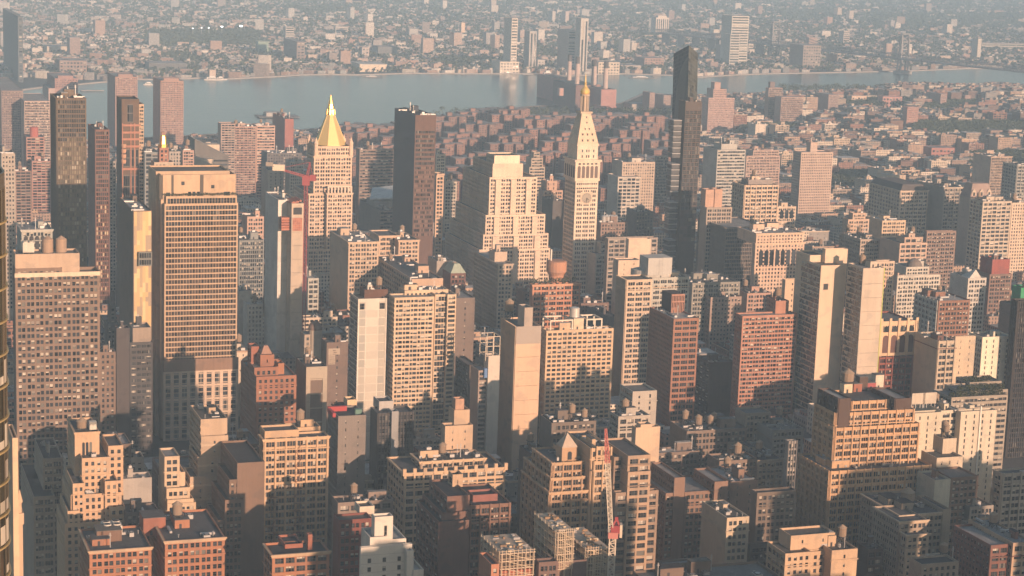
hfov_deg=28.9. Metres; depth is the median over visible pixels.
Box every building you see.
[7,371,13,385]
[8,385,13,425]
[15,218,53,249]
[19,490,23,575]
[152,450,188,507]
[188,135,228,168]
[194,155,213,164]
[237,333,247,415]
[262,532,331,575]
[296,346,326,431]
[299,320,346,359]
[314,269,329,306]
[317,302,349,318]
[359,185,392,230]
[386,442,507,557]
[413,424,440,447]
[415,470,469,575]
[443,261,465,290]
[445,152,549,285]
[475,338,499,365]
[477,552,498,575]
[480,533,535,575]
[505,468,517,498]
[510,505,516,533]
[529,249,581,358]
[533,512,574,575]
[552,256,561,258]
[568,527,609,575]
[579,292,608,326]
[590,409,608,439]
[602,236,657,311]
[606,153,654,218]
[632,554,777,575]
[650,456,757,563]
[699,500,749,563]
[726,434,783,488]
[733,111,747,132]
[737,221,805,296]
[765,524,857,575]
[769,121,788,133]
[802,226,828,242]
[804,239,834,252]
[806,403,813,434]
[826,132,849,145]
[827,213,848,226]
[831,181,852,195]
[851,146,874,157]
[855,174,874,186]
[857,487,950,575]
[868,164,895,176]
[877,170,905,179]
[889,135,906,150]
[894,258,939,319]
[911,392,957,458]
[913,285,969,338]
[916,466,978,556]
[921,420,962,469]
[927,158,947,169]
[932,375,1007,478]
[935,113,950,119]
[949,266,986,334]
[952,510,1023,575]
[954,403,996,501]
[955,182,991,267]
[956,136,976,151]
[959,162,972,175]
[961,141,983,151]
[965,192,1011,270]
[969,330,1007,385]
[971,149,1012,194]
[972,116,990,119]
[988,134,1011,150]
[991,110,1006,119]
[998,282,1023,333]
[1012,110,1023,120]
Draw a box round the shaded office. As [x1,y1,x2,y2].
[917,174,963,259]
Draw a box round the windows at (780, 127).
[776,126,788,129]
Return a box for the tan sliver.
[433,172,444,255]
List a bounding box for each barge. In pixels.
[365,75,381,77]
[628,76,654,78]
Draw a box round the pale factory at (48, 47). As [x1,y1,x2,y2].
[44,44,66,53]
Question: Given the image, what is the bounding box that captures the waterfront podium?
[491,60,518,72]
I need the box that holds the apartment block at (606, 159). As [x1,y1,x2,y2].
[598,154,611,184]
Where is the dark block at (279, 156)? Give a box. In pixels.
[261,146,301,191]
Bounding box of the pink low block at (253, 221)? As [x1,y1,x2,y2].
[242,208,263,239]
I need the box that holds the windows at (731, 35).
[730,35,739,64]
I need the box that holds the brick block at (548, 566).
[534,547,586,575]
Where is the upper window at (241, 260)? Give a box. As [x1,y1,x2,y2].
[240,255,262,302]
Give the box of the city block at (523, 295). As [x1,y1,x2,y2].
[517,287,529,316]
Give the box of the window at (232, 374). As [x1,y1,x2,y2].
[231,371,235,382]
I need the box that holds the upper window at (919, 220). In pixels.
[869,185,925,239]
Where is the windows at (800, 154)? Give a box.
[791,154,831,218]
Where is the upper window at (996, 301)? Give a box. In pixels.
[988,296,1007,313]
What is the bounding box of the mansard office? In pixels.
[867,177,929,239]
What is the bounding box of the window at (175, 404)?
[174,401,178,412]
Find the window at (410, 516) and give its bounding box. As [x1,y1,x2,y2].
[405,514,412,518]
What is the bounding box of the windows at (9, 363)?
[7,362,12,370]
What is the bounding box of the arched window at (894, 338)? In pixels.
[890,335,896,352]
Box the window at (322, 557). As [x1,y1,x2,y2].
[318,555,325,560]
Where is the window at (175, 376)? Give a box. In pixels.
[174,373,178,384]
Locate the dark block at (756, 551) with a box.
[747,542,766,565]
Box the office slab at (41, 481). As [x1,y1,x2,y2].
[19,437,63,575]
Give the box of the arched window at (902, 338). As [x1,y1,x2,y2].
[899,335,904,351]
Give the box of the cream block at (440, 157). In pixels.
[433,149,445,220]
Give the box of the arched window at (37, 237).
[35,236,38,248]
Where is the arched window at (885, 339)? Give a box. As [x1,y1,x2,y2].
[882,336,887,352]
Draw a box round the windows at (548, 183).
[545,183,560,197]
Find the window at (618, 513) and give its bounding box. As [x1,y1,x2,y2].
[617,511,624,516]
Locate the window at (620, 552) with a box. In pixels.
[616,550,622,554]
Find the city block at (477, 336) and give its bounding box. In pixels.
[473,329,492,362]
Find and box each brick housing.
[642,91,654,113]
[655,94,670,114]
[701,82,734,132]
[815,92,838,110]
[878,96,901,106]
[902,106,918,127]
[926,92,946,103]
[962,94,970,99]
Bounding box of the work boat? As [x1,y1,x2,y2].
[204,76,220,80]
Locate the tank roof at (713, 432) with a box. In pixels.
[668,409,746,467]
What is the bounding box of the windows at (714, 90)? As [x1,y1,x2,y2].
[708,90,733,132]
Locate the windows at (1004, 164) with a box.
[1002,164,1023,198]
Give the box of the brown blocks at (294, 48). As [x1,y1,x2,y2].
[284,38,304,59]
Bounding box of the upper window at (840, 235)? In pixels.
[840,235,865,281]
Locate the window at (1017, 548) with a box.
[1015,546,1021,550]
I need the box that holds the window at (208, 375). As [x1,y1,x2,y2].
[207,372,211,383]
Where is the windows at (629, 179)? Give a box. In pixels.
[617,164,653,218]
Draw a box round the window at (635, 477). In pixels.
[630,475,637,479]
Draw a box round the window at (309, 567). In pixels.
[307,565,315,569]
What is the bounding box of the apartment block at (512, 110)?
[494,106,527,117]
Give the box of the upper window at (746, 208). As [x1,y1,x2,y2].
[732,181,775,221]
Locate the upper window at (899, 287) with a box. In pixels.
[896,281,937,319]
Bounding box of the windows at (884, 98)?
[883,98,900,106]
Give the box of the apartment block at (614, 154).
[598,147,620,172]
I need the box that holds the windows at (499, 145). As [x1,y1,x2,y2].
[491,145,521,152]
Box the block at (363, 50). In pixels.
[359,46,368,55]
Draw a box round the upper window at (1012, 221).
[1009,221,1023,280]
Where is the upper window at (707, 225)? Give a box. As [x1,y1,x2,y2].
[705,225,751,286]
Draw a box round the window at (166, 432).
[165,429,169,438]
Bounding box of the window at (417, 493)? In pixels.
[415,491,421,495]
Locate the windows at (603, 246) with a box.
[596,245,604,292]
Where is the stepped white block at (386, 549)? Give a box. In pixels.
[359,512,423,575]
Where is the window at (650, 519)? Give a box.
[648,517,654,521]
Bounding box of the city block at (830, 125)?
[822,121,839,130]
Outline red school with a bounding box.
[923,146,954,155]
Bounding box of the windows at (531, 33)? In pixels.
[530,33,535,65]
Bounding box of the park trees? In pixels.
[429,83,1023,186]
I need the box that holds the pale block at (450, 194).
[442,173,456,235]
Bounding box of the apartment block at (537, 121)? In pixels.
[519,115,553,135]
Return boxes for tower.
[0,78,22,166]
[0,145,15,319]
[0,165,10,575]
[3,8,22,81]
[11,236,100,491]
[23,126,50,212]
[47,72,77,92]
[50,85,86,266]
[88,121,109,306]
[104,291,118,349]
[107,72,137,146]
[109,158,115,304]
[114,321,129,440]
[116,96,143,306]
[119,194,151,339]
[148,165,238,441]
[151,132,173,164]
[153,77,183,145]
[157,447,195,510]
[184,404,227,508]
[206,440,264,575]
[218,120,255,197]
[264,189,303,361]
[283,26,293,37]
[293,96,353,274]
[348,276,387,458]
[386,277,455,435]
[392,102,435,264]
[460,22,464,32]
[469,332,500,453]
[497,298,540,471]
[503,17,517,61]
[523,30,536,66]
[538,307,613,443]
[548,10,555,22]
[557,28,574,69]
[561,11,568,22]
[562,76,601,292]
[574,17,588,74]
[611,254,689,395]
[646,290,698,425]
[651,15,668,34]
[662,97,701,274]
[669,45,697,269]
[720,15,748,65]
[730,287,797,415]
[782,439,797,488]
[790,138,832,218]
[792,248,847,413]
[840,254,884,381]
[971,38,981,58]
[1003,298,1023,457]
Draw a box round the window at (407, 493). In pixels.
[406,491,412,495]
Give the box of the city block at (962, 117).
[952,114,971,119]
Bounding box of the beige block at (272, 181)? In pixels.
[261,161,283,237]
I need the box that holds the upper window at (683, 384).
[647,312,692,425]
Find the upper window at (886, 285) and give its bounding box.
[884,285,890,308]
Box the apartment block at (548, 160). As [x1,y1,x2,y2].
[515,149,553,178]
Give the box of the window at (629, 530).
[627,529,634,533]
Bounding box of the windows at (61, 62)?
[61,62,85,73]
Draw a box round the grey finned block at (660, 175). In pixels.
[653,155,668,204]
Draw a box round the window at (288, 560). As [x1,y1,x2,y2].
[286,557,293,562]
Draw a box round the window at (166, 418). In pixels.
[165,415,169,426]
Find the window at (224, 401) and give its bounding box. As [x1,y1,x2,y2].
[223,400,227,409]
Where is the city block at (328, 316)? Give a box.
[303,306,337,330]
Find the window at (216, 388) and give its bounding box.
[215,385,219,396]
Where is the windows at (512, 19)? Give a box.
[511,19,516,60]
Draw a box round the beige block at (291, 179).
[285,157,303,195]
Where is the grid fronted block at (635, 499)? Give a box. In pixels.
[602,437,658,575]
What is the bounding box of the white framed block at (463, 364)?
[454,356,476,407]
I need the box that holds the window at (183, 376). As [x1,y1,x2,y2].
[182,373,186,384]
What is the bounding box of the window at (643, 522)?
[638,520,645,524]
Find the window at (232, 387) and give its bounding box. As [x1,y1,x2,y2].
[231,386,235,395]
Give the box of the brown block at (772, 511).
[748,487,796,542]
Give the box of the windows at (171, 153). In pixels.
[171,153,180,164]
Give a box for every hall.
[586,305,613,358]
[624,102,641,111]
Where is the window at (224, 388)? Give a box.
[223,385,227,396]
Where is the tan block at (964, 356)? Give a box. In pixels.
[953,335,975,383]
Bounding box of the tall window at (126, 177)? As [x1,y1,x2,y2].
[124,175,129,196]
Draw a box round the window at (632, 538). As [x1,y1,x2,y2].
[627,536,634,540]
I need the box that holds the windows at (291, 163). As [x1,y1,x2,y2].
[291,163,302,195]
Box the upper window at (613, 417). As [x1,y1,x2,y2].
[610,388,631,437]
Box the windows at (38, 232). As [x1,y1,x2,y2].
[24,232,49,246]
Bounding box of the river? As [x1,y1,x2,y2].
[23,69,1023,138]
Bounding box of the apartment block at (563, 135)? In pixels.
[544,132,568,139]
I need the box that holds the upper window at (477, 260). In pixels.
[474,260,496,325]
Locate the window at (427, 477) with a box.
[425,475,431,479]
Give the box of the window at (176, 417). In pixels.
[174,416,178,425]
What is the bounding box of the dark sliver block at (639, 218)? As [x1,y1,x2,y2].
[626,203,653,236]
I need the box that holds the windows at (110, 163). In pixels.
[110,163,114,289]
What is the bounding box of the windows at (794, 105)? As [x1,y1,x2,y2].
[781,98,802,121]
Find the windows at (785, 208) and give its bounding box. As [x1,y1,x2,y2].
[778,208,794,227]
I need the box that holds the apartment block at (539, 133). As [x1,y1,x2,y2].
[511,125,546,148]
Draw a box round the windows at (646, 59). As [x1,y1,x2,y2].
[645,59,662,67]
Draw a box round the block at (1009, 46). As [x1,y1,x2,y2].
[981,43,1023,49]
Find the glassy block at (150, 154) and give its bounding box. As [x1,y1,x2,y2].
[144,140,157,205]
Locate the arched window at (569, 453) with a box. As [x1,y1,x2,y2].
[567,451,571,459]
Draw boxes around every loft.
[78,519,153,575]
[100,341,115,433]
[123,440,144,472]
[139,501,226,575]
[243,294,262,350]
[258,408,330,546]
[329,223,379,310]
[330,482,393,575]
[332,500,373,575]
[364,461,373,493]
[369,225,420,262]
[378,246,442,352]
[462,483,511,575]
[473,244,513,328]
[519,433,588,570]
[538,174,562,211]
[566,430,612,563]
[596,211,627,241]
[685,271,739,341]
[731,169,778,222]
[735,406,803,489]
[739,279,771,312]
[794,368,931,547]
[839,224,879,289]
[842,208,868,232]
[867,210,905,238]
[877,260,894,311]
[878,311,918,396]
[962,514,1001,523]
[990,468,1023,535]
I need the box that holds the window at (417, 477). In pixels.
[415,475,422,480]
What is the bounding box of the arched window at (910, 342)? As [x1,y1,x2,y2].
[908,335,913,351]
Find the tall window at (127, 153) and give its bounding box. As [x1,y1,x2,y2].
[123,149,129,166]
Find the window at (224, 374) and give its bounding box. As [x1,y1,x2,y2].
[223,371,227,382]
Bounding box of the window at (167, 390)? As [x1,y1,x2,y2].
[166,389,169,398]
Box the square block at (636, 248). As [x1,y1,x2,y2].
[611,238,650,313]
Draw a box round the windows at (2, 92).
[2,92,21,165]
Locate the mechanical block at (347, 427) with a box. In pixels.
[327,396,365,566]
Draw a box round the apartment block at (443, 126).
[436,118,450,136]
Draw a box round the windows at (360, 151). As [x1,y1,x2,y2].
[360,151,392,198]
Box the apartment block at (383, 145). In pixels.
[364,140,393,148]
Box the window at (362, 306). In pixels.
[360,303,364,309]
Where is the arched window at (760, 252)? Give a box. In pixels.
[758,250,762,265]
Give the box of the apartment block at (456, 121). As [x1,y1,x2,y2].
[436,112,465,131]
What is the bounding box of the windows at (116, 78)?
[116,78,136,146]
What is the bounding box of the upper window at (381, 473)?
[378,473,385,489]
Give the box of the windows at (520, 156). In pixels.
[520,156,551,177]
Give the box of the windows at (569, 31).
[568,31,574,68]
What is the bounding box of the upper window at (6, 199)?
[6,199,14,307]
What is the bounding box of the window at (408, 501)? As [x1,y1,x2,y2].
[406,499,412,503]
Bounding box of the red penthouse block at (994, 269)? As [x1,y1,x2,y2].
[976,252,1011,313]
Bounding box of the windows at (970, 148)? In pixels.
[969,145,982,150]
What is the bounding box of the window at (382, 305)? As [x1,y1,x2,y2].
[380,303,384,308]
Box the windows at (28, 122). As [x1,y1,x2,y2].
[25,102,49,158]
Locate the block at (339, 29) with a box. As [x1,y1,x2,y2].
[334,26,347,32]
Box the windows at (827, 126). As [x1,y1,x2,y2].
[825,125,838,130]
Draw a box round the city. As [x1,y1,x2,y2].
[0,0,1023,80]
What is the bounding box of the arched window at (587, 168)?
[586,166,588,177]
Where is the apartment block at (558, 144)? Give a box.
[538,137,567,159]
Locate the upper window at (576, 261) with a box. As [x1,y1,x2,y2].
[574,243,592,292]
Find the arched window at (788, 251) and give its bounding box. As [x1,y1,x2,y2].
[786,250,789,264]
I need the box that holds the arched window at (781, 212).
[780,210,783,218]
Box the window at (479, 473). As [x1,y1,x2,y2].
[478,472,484,476]
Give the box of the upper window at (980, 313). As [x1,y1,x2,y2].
[968,307,981,332]
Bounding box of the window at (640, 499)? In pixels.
[639,498,646,502]
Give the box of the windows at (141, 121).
[140,106,142,199]
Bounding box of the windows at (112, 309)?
[109,309,113,346]
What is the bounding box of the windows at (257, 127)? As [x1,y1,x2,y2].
[257,127,273,196]
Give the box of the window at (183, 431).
[182,428,186,437]
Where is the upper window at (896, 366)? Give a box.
[879,358,910,394]
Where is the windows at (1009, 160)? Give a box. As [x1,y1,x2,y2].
[990,158,1010,194]
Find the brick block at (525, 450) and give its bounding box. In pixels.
[516,432,542,535]
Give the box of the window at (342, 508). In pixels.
[340,506,348,510]
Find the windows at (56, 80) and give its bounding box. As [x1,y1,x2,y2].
[56,80,76,92]
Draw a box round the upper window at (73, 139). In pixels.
[58,138,85,265]
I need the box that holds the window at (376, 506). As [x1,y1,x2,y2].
[373,504,379,508]
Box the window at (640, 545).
[637,543,644,547]
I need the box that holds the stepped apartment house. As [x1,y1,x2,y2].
[55,417,124,575]
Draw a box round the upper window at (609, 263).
[607,262,612,311]
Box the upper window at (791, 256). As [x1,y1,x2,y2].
[755,256,795,296]
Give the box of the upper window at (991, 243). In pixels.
[966,200,1006,269]
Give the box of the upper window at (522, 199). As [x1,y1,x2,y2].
[445,156,547,283]
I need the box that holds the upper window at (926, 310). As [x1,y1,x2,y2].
[914,310,935,331]
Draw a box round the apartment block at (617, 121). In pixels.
[596,112,625,135]
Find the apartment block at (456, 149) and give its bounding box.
[435,139,464,156]
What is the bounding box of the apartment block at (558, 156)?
[523,147,563,177]
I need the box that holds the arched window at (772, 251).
[769,250,773,264]
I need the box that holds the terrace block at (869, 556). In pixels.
[856,535,882,575]
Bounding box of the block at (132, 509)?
[123,496,157,540]
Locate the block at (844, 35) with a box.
[838,30,849,43]
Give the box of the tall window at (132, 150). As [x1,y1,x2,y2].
[131,149,137,166]
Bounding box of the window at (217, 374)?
[215,373,219,382]
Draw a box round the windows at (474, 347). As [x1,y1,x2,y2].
[473,339,490,362]
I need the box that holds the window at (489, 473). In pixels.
[487,471,493,475]
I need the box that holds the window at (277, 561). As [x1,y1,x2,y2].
[275,558,283,563]
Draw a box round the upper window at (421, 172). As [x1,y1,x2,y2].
[413,167,433,235]
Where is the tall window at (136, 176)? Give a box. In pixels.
[132,175,137,196]
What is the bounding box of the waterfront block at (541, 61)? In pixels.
[536,58,547,65]
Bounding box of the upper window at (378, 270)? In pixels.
[378,270,401,333]
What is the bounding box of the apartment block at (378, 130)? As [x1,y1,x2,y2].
[351,123,387,142]
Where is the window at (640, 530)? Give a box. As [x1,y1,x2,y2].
[637,528,644,532]
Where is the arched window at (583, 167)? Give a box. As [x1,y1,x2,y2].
[582,166,584,177]
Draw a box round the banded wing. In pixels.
[252,119,274,196]
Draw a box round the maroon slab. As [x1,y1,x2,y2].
[273,108,293,149]
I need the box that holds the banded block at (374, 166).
[355,141,393,224]
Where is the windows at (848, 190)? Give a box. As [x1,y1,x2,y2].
[833,190,851,194]
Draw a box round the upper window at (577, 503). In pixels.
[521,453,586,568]
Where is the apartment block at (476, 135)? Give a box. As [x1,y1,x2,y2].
[442,128,479,150]
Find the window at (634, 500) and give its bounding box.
[629,498,636,502]
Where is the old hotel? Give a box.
[240,343,296,440]
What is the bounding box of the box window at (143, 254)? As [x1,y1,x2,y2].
[140,253,150,264]
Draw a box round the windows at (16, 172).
[16,172,30,221]
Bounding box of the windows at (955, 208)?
[942,189,961,227]
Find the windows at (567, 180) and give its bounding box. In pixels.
[563,180,574,281]
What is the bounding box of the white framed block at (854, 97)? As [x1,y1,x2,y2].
[847,95,866,99]
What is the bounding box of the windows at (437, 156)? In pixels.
[437,156,443,172]
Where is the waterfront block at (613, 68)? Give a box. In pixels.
[590,60,619,74]
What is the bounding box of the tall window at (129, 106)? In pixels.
[127,104,132,121]
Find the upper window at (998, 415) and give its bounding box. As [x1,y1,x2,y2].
[939,380,1004,475]
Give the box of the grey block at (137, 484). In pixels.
[123,465,151,503]
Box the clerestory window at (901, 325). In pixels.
[883,325,913,330]
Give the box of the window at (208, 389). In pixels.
[207,386,210,395]
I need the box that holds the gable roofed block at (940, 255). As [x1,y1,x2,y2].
[923,230,955,290]
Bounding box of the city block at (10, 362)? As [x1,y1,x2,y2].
[7,353,13,370]
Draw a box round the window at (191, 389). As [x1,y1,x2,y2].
[190,386,194,397]
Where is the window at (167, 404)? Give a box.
[166,401,169,412]
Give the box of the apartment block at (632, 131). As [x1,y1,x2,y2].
[613,126,649,153]
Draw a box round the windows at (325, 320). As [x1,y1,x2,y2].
[303,319,335,329]
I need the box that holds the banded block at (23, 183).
[15,161,31,232]
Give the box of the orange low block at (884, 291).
[882,273,886,310]
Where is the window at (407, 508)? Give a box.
[406,507,412,511]
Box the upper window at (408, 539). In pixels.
[388,458,418,555]
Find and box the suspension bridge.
[655,21,1023,73]
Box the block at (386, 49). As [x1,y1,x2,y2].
[373,45,396,55]
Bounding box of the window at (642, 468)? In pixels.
[640,466,647,470]
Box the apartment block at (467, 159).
[450,153,474,165]
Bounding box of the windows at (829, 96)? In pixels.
[829,96,837,110]
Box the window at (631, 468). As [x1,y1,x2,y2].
[630,467,637,471]
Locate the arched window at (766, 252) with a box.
[764,250,768,264]
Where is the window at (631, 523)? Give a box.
[628,521,635,525]
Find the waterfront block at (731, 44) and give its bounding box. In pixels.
[722,33,739,64]
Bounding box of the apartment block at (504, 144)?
[484,138,523,153]
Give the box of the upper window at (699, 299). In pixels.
[692,293,737,339]
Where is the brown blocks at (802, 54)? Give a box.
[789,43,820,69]
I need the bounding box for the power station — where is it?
[537,55,616,113]
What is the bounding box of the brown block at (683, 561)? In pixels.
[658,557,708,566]
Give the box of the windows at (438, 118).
[438,118,464,130]
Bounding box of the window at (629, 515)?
[628,513,635,518]
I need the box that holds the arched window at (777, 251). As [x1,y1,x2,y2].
[775,250,778,264]
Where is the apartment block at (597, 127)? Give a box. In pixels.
[565,124,600,141]
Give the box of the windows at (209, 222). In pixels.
[166,221,235,359]
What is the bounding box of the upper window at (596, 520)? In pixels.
[592,509,607,563]
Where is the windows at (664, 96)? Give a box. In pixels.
[664,96,669,108]
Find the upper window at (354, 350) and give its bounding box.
[349,345,356,396]
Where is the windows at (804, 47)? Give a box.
[804,47,819,68]
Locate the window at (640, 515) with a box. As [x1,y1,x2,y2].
[638,513,645,517]
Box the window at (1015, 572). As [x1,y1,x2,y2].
[1013,570,1019,574]
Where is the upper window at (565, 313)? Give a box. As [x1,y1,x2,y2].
[533,312,569,355]
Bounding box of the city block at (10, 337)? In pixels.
[7,327,12,348]
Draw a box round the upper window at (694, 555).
[652,467,728,560]
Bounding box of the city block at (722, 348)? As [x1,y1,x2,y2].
[711,338,729,357]
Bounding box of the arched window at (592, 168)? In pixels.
[590,166,593,177]
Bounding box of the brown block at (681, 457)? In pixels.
[659,436,699,475]
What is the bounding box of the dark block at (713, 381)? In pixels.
[694,347,732,418]
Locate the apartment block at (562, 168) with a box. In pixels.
[560,160,602,184]
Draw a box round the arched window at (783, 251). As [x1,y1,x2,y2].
[780,250,784,264]
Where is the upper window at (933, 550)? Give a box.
[860,500,938,575]
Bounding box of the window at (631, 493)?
[629,491,636,495]
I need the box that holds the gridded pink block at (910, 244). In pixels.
[879,226,926,290]
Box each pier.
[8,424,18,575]
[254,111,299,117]
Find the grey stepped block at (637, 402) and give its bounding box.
[608,383,657,440]
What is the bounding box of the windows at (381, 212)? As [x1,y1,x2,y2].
[381,212,391,230]
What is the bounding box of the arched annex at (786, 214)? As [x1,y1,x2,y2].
[777,202,795,228]
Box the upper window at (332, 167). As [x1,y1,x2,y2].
[309,166,350,272]
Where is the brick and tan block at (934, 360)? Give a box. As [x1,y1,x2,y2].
[911,321,956,396]
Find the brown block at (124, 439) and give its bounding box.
[99,431,131,471]
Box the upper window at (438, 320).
[394,315,453,434]
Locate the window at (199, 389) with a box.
[198,386,202,397]
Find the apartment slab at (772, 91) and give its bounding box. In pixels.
[764,82,782,120]
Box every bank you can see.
[22,68,1015,89]
[144,82,1023,138]
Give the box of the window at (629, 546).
[627,544,634,548]
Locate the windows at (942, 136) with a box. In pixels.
[941,136,955,147]
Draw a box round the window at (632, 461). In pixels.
[630,459,637,463]
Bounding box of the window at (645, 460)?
[640,458,647,462]
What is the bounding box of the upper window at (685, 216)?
[679,210,695,240]
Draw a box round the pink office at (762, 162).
[744,144,779,183]
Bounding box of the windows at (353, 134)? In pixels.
[345,134,375,147]
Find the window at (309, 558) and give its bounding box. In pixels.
[307,556,315,561]
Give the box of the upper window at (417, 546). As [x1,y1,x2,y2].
[417,546,436,575]
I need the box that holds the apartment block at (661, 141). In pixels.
[643,136,669,153]
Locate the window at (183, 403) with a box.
[182,402,186,411]
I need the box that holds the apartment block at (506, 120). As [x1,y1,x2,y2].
[487,110,521,132]
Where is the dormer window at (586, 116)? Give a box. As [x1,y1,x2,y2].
[582,116,593,141]
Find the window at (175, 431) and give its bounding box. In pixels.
[174,428,178,439]
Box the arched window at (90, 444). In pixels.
[89,442,91,454]
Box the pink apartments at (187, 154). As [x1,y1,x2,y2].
[179,139,193,164]
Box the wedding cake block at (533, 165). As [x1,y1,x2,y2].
[523,151,544,210]
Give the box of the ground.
[0,45,1023,575]
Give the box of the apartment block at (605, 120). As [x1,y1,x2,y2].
[591,114,609,136]
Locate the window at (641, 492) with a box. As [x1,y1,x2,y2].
[639,490,646,494]
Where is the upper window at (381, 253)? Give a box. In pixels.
[380,250,416,260]
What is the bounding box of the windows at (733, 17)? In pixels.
[732,17,748,64]
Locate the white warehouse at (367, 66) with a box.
[351,61,386,71]
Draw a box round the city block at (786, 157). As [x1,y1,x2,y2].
[779,150,792,166]
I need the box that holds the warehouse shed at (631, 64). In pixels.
[619,63,640,70]
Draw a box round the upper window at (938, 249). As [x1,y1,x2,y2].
[926,244,953,290]
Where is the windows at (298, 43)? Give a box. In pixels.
[298,43,303,58]
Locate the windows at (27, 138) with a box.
[27,138,49,210]
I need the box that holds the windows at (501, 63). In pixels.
[501,63,517,72]
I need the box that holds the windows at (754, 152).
[746,152,778,183]
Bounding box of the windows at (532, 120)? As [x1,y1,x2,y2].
[526,120,552,134]
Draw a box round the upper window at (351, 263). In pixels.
[349,261,376,310]
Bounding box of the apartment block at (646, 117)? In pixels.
[629,112,662,131]
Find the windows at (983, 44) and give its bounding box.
[983,44,1023,49]
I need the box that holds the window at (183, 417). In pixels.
[182,414,186,425]
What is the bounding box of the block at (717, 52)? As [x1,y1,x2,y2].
[715,44,720,61]
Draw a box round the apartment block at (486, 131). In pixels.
[461,120,496,151]
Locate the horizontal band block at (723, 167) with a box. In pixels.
[701,137,745,206]
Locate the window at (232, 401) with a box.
[231,398,235,409]
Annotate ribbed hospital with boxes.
[21,93,49,166]
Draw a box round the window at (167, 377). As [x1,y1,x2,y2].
[166,374,169,385]
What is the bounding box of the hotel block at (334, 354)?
[321,334,347,433]
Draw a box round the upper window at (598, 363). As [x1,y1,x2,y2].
[540,333,609,416]
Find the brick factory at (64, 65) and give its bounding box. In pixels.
[56,58,86,74]
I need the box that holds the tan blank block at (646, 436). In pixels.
[631,421,659,470]
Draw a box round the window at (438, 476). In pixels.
[434,474,440,478]
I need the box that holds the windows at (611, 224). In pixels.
[602,224,625,240]
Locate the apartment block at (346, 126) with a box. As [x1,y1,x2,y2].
[339,121,361,130]
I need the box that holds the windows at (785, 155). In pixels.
[782,155,791,166]
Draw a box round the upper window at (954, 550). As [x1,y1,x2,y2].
[954,550,1008,575]
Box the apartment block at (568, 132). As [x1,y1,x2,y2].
[559,129,571,135]
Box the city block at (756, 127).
[748,121,767,135]
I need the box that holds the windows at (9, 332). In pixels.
[7,331,12,348]
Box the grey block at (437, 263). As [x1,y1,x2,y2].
[428,254,451,277]
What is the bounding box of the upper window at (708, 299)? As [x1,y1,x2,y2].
[703,299,734,348]
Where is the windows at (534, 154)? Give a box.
[530,154,543,209]
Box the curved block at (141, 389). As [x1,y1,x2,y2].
[129,316,152,456]
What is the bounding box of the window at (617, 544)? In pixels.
[616,542,623,547]
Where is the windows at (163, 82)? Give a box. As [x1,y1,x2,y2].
[161,82,182,144]
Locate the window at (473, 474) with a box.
[469,472,475,476]
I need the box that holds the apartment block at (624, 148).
[598,138,630,158]
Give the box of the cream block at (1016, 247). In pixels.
[1006,193,1023,280]
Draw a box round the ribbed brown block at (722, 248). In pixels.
[695,188,754,286]
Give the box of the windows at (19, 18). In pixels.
[19,18,21,80]
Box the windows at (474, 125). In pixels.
[467,125,494,150]
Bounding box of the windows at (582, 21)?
[580,21,586,73]
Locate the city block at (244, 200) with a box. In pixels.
[237,195,256,209]
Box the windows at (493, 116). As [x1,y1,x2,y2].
[493,116,519,132]
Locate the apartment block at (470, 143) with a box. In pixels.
[439,134,477,154]
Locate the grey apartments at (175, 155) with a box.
[169,142,181,164]
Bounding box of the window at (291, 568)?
[286,566,293,571]
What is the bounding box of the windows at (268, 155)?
[268,155,300,190]
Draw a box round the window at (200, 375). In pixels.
[199,372,202,383]
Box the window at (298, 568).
[296,565,304,570]
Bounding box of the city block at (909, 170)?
[894,166,919,174]
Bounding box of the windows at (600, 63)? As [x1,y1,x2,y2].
[599,63,618,73]
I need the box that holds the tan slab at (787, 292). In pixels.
[781,278,794,311]
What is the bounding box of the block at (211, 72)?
[208,69,215,76]
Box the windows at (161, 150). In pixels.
[161,150,171,164]
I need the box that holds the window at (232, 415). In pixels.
[231,412,234,421]
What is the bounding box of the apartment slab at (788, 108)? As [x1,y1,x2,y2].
[774,96,802,121]
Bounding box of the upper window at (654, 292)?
[624,285,686,382]
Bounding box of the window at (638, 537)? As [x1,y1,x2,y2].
[637,535,644,540]
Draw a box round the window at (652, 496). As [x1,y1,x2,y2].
[649,494,655,498]
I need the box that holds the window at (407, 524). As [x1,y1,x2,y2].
[405,522,411,526]
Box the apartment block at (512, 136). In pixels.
[493,131,530,149]
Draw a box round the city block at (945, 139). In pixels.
[938,133,956,151]
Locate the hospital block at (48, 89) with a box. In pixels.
[43,84,62,100]
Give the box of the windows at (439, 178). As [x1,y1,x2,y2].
[435,177,442,254]
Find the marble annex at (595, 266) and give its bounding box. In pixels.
[586,241,604,293]
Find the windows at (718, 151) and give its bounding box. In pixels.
[716,151,744,206]
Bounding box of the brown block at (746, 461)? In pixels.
[706,442,757,478]
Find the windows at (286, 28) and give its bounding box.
[286,28,293,37]
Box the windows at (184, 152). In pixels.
[184,152,192,164]
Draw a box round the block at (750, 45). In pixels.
[748,39,752,48]
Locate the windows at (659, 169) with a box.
[655,157,667,204]
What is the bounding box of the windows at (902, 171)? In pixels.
[902,171,917,174]
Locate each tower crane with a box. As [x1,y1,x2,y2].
[266,162,315,330]
[605,428,622,575]
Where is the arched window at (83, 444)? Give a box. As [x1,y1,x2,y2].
[82,442,84,454]

